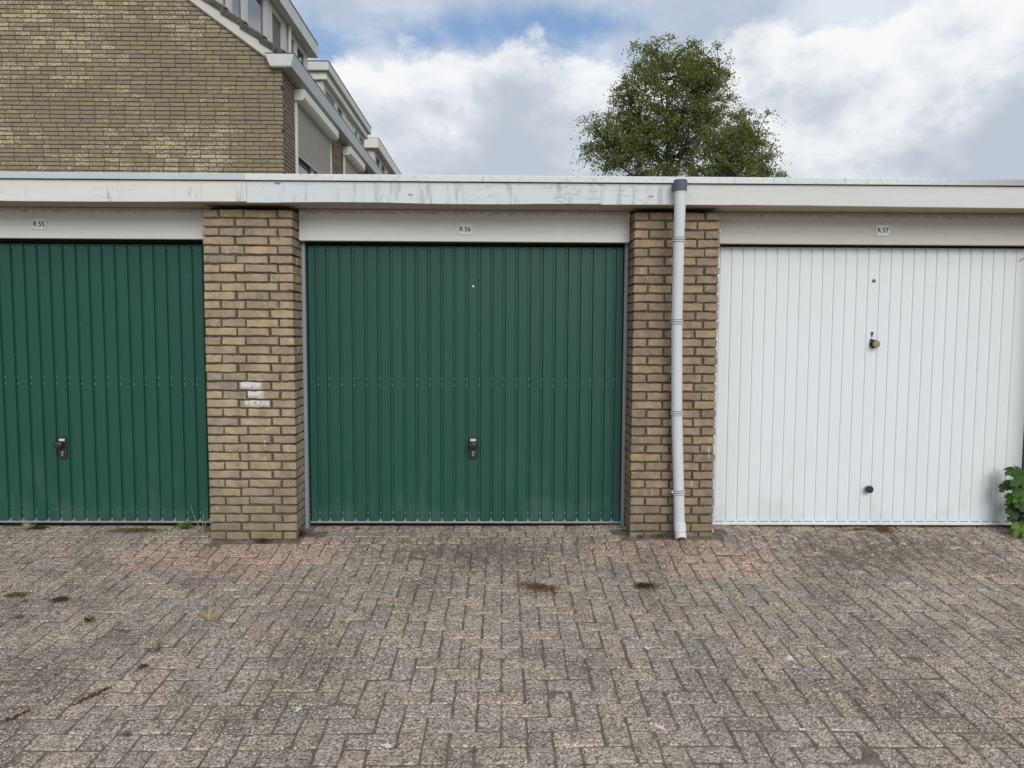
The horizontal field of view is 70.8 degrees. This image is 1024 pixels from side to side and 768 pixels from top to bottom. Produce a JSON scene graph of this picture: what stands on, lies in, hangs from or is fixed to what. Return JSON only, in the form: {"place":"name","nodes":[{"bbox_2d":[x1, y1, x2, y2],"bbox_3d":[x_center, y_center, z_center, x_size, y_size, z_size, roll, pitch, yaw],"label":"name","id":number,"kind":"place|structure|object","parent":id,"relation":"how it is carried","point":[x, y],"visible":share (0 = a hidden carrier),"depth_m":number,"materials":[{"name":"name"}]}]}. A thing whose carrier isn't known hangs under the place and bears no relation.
{"place":"outdoors","nodes":[
{"label":"outdoors","id":0,"kind":"place"},
{"bbox_2d":[0,0,374,173],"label":"row house","id":1,"kind":"structure","parent":0,"point":[177,86],"depth_m":10.65,"materials":[{"name":"brick"}]},
{"bbox_2d":[216,0,307,70],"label":"window","id":2,"kind":"structure","parent":1,"relation":"in","point":[260,15],"depth_m":13.67,"materials":[{"name":"clear glass"}]},
{"bbox_2d":[298,157,317,173],"bbox_3d":[-3.496,-3.471,12.564,0.080,2.050,2.220,0,4,-1],"label":"window","id":3,"kind":"structure","parent":1,"relation":"in","point":[304,168],"depth_m":12.14,"materials":[{"name":"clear glass"}]},
{"bbox_2d":[0,523,612,524],"bbox_3d":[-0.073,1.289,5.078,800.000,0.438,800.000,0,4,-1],"label":"ground","id":4,"kind":"structure","parent":0,"point":[349,523],"depth_m":5.50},
{"bbox_2d":[0,172,1023,519],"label":"garage building","id":5,"kind":"structure","parent":4,"relation":"on","point":[630,194],"depth_m":4.79,"materials":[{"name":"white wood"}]},
{"bbox_2d":[0,207,211,522],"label":"door frame","id":6,"kind":"structure","parent":5,"relation":"attached to","point":[104,407],"depth_m":5.18,"materials":[{"name":"metal"}]},
{"bbox_2d":[32,218,46,229],"bbox_3d":[-3.293,-1.115,5.015,0.098,0.078,0.009,1,4,-1],"label":"number sign","id":7,"kind":"object","parent":6,"relation":"attached to","point":[39,223],"visible":1,"depth_m":5.01,"materials":[{"name":"plastic"}]},
{"bbox_2d":[0,243,211,522],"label":"garage door","id":8,"kind":"structure","parent":6,"relation":"in","point":[104,407],"depth_m":5.18,"materials":[{"name":"green paint"}]},
{"bbox_2d":[299,209,629,527],"bbox_3d":[-0.337,-0.082,5.190,2.333,2.290,0.120,0,4,-1],"label":"door frame","id":9,"kind":"structure","parent":5,"relation":"attached to","point":[467,384],"depth_m":5.21,"materials":[{"name":"metal"}]},
{"bbox_2d":[458,223,471,234],"bbox_3d":[-0.330,-1.087,5.056,0.099,0.077,0.009,1,4,-1],"label":"number sign","id":10,"kind":"object","parent":9,"relation":"attached to","point":[464,229],"visible":1,"depth_m":5.05,"materials":[{"name":"plastic"}]},
{"bbox_2d":[308,245,623,522],"bbox_3d":[-0.333,0.019,5.196,2.271,2.012,0.107,0,4,-1],"label":"garage door","id":11,"kind":"structure","parent":9,"relation":"in","point":[449,384],"depth_m":5.22,"materials":[{"name":"green paint"}]},
{"bbox_2d":[712,212,1023,524],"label":"door frame","id":12,"kind":"structure","parent":5,"relation":"attached to","point":[865,375],"depth_m":5.25,"materials":[{"name":"metal"}]},
{"bbox_2d":[712,247,1023,524],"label":"garage door","id":13,"kind":"structure","parent":12,"relation":"in","point":[855,386],"depth_m":5.26,"materials":[{"name":"white paint"}]},
{"bbox_2d":[875,225,889,235],"bbox_3d":[2.624,-1.088,5.095,0.101,0.077,0.009,-1,4,-1],"label":"number sign","id":14,"kind":"object","parent":12,"relation":"attached to","point":[882,230],"visible":1,"depth_m":5.09,"materials":[{"name":"plastic"}]},
{"bbox_2d":[570,31,791,177],"bbox_3d":[5.668,-5.991,24.595,6.963,11.516,6.220,3,5,35],"label":"birch tree","id":15,"kind":"object","parent":4,"relation":"on","point":[739,143],"visible":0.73,"depth_m":23.72,"materials":[{"name":"green plant"}]},
{"bbox_2d":[998,464,1023,538],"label":"maple sapling","id":16,"kind":"object","parent":4,"relation":"on","point":[1014,504],"visible":0.98,"depth_m":5.15,"materials":[{"name":"green plant"}]},
{"bbox_2d":[308,60,382,173],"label":"row house","id":17,"kind":"structure","parent":0,"point":[326,78],"depth_m":19.20,"materials":[{"name":"tile"}]},
{"bbox_2d":[320,81,364,147],"bbox_3d":[-4.770,-7.122,20.631,0.080,1.215,5.410,0,4,-1],"label":"window","id":18,"kind":"structure","parent":17,"relation":"in","point":[323,87],"depth_m":19.72,"materials":[{"name":"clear glass"}]},
{"bbox_2d":[364,137,401,174],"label":"row house","id":19,"kind":"structure","parent":0,"point":[376,150],"depth_m":25.95,"materials":[{"name":"paint"}]},
{"bbox_2d":[372,149,390,174],"bbox_3d":[-4.864,-7.673,27.785,0.080,1.330,5.540,0,4,-1],"label":"window","id":20,"kind":"structure","parent":19,"relation":"in","point":[375,157],"depth_m":26.28,"materials":[{"name":"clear glass"}]},
{"bbox_2d":[0,523,1023,767],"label":"pavement","id":21,"kind":"structure","parent":0,"point":[720,647],"depth_m":3.58,"materials":[{"name":"brick"}]},
{"bbox_2d":[3,590,38,600],"bbox_3d":[-2.897,1.229,4.195,0.208,0.028,0.131,-1,4,-14],"label":"moss cushion","id":22,"kind":"object","parent":21,"relation":"on","point":[14,593],"visible":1,"depth_m":4.20,"materials":[{"name":"brown plant"}]},
{"bbox_2d":[1,701,45,723],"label":"moss cushion","id":23,"kind":"object","parent":21,"relation":"on","point":[17,715],"visible":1,"depth_m":2.97,"materials":[{"name":"plant"}]},
{"bbox_2d":[21,521,37,529],"bbox_3d":[-3.494,1.021,5.178,0.110,0.057,0.120,0,11,-1],"label":"grass tuft","id":24,"kind":"object","parent":21,"relation":"on","point":[26,526],"visible":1,"depth_m":5.20,"materials":[{"name":"yellow plant"}]},
{"bbox_2d":[24,525,54,531],"bbox_3d":[-3.412,1.035,5.206,0.194,0.038,0.110,0,11,-1],"label":"moss cushion","id":25,"kind":"object","parent":21,"relation":"on","point":[38,527],"visible":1,"depth_m":5.19,"materials":[{"name":"plant"}]},
{"bbox_2d":[49,596,75,602],"bbox_3d":[-2.597,1.237,4.139,0.151,0.027,0.104,0,7,-1],"label":"moss cushion","id":26,"kind":"object","parent":21,"relation":"on","point":[64,598],"visible":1,"depth_m":4.13,"materials":[{"name":"green plant"}]},
{"bbox_2d":[83,614,94,621],"bbox_3d":[-2.261,1.254,3.849,0.064,0.034,0.054,-2,4,-28],"label":"weed","id":27,"kind":"object","parent":21,"relation":"on","point":[90,617],"visible":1,"depth_m":3.85,"materials":[{"name":"green plant"}]},
{"bbox_2d":[70,684,114,706],"bbox_3d":[-1.825,1.352,3.133,0.036,0.026,0.198,2,4,28],"label":"moss cushion","id":28,"kind":"object","parent":21,"relation":"on","point":[98,692],"visible":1,"depth_m":3.12,"materials":[{"name":"plant"}]},
{"bbox_2d":[119,728,134,735],"bbox_3d":[-1.525,1.378,2.856,0.073,0.024,0.049,0,7,-1],"label":"grass tuft","id":29,"kind":"object","parent":21,"relation":"on","point":[125,734],"visible":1,"depth_m":2.85,"materials":[{"name":"green plant"}]},
{"bbox_2d":[95,527,182,534],"bbox_3d":[-2.713,1.046,5.172,0.676,0.037,0.119,0,11,-1],"label":"moss cushion","id":30,"kind":"object","parent":21,"relation":"on","point":[128,530],"visible":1,"depth_m":5.16,"materials":[{"name":"plant"}]},
{"bbox_2d":[136,663,149,669],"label":"moss cushion","id":31,"kind":"object","parent":21,"relation":"on","point":[142,666],"visible":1,"depth_m":3.37,"materials":[{"name":"brown plant"}]},
{"bbox_2d":[150,634,169,651],"bbox_3d":[-1.731,1.269,3.525,0.111,0.078,0.103,-2,5,-29],"label":"grass tuft","id":32,"kind":"object","parent":21,"relation":"on","point":[157,647],"visible":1,"depth_m":3.53,"materials":[{"name":"green plant"}]},
{"bbox_2d":[177,520,192,528],"bbox_3d":[-2.369,1.020,5.206,0.099,0.056,0.099,-3,5,-37],"label":"weed","id":33,"kind":"object","parent":21,"relation":"on","point":[185,524],"visible":1,"depth_m":5.20,"materials":[{"name":"green plant"}]},
{"bbox_2d":[187,508,210,532],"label":"dry stalks","id":34,"kind":"object","parent":21,"relation":"on","point":[202,531],"visible":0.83,"depth_m":5.13,"materials":[{"name":"beige plant"}]},
{"bbox_2d":[185,599,220,620],"bbox_3d":[-1.627,1.215,3.863,0.187,0.108,0.191,2,4,17],"label":"grass tuft","id":35,"kind":"object","parent":21,"relation":"on","point":[209,618],"visible":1,"depth_m":3.87,"materials":[{"name":"yellow plant"}]},
{"bbox_2d":[202,209,310,539],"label":"brick pillar","id":36,"kind":"structure","parent":21,"relation":"on","point":[253,315],"depth_m":4.97,"materials":[{"name":"beige brick"}]},
{"bbox_2d":[253,538,273,543],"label":"moss cushion","id":37,"kind":"object","parent":21,"relation":"on","point":[264,540],"visible":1,"depth_m":5.01,"materials":[{"name":"plant"}]},
{"bbox_2d":[298,529,308,535],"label":"moss cushion","id":38,"kind":"object","parent":21,"relation":"on","point":[301,532],"visible":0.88,"depth_m":5.11,"materials":[{"name":"plant"}]},
{"bbox_2d":[503,579,566,595],"bbox_3d":[0.155,1.227,4.353,0.416,0.027,0.279,0,8,-1],"label":"moss cushion","id":39,"kind":"object","parent":21,"relation":"on","point":[542,587],"visible":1,"depth_m":4.35,"materials":[{"name":"plant"}]},
{"bbox_2d":[630,581,659,590],"bbox_3d":[0.814,1.224,4.378,0.200,0.032,0.158,0,8,-1],"label":"moss cushion","id":40,"kind":"object","parent":21,"relation":"on","point":[645,585],"visible":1,"depth_m":4.37,"materials":[{"name":"green plant"}]},
{"bbox_2d":[647,533,674,538],"bbox_3d":[1.044,1.064,5.054,0.278,0.032,0.101,0,14,-1],"label":"moss cushion","id":41,"kind":"object","parent":21,"relation":"on","point":[664,535],"visible":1,"depth_m":5.05,"materials":[{"name":"plant"}]},
{"bbox_2d":[624,212,720,536],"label":"brick pillar","id":42,"kind":"structure","parent":21,"relation":"on","point":[649,504],"depth_m":5.01,"materials":[{"name":"beige brick"}]},
{"bbox_2d":[671,179,686,538],"bbox_3d":[1.136,-0.132,4.884,0.164,2.426,0.246,0,4,-1],"label":"downpipe","id":43,"kind":"object","parent":42,"relation":"attached to","point":[679,188],"visible":1,"depth_m":4.85,"materials":[{"name":"grey plastic"}]},
{"bbox_2d":[841,528,872,530],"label":"moss cushion","id":44,"kind":"object","parent":21,"relation":"on","point":[854,529],"visible":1,"depth_m":5.27,"materials":[{"name":"plant"}]},
{"bbox_2d":[872,525,896,532],"bbox_3d":[2.721,1.055,5.269,0.228,0.042,0.109,0,11,-1],"label":"dead weed","id":45,"kind":"object","parent":21,"relation":"on","point":[885,528],"visible":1,"depth_m":5.26,"materials":[{"name":"brown plant"}]},
{"bbox_2d":[291,0,1023,178],"label":"sky","id":46,"kind":"structure","parent":0,"point":[920,89],"materials":[{"name":"white"}]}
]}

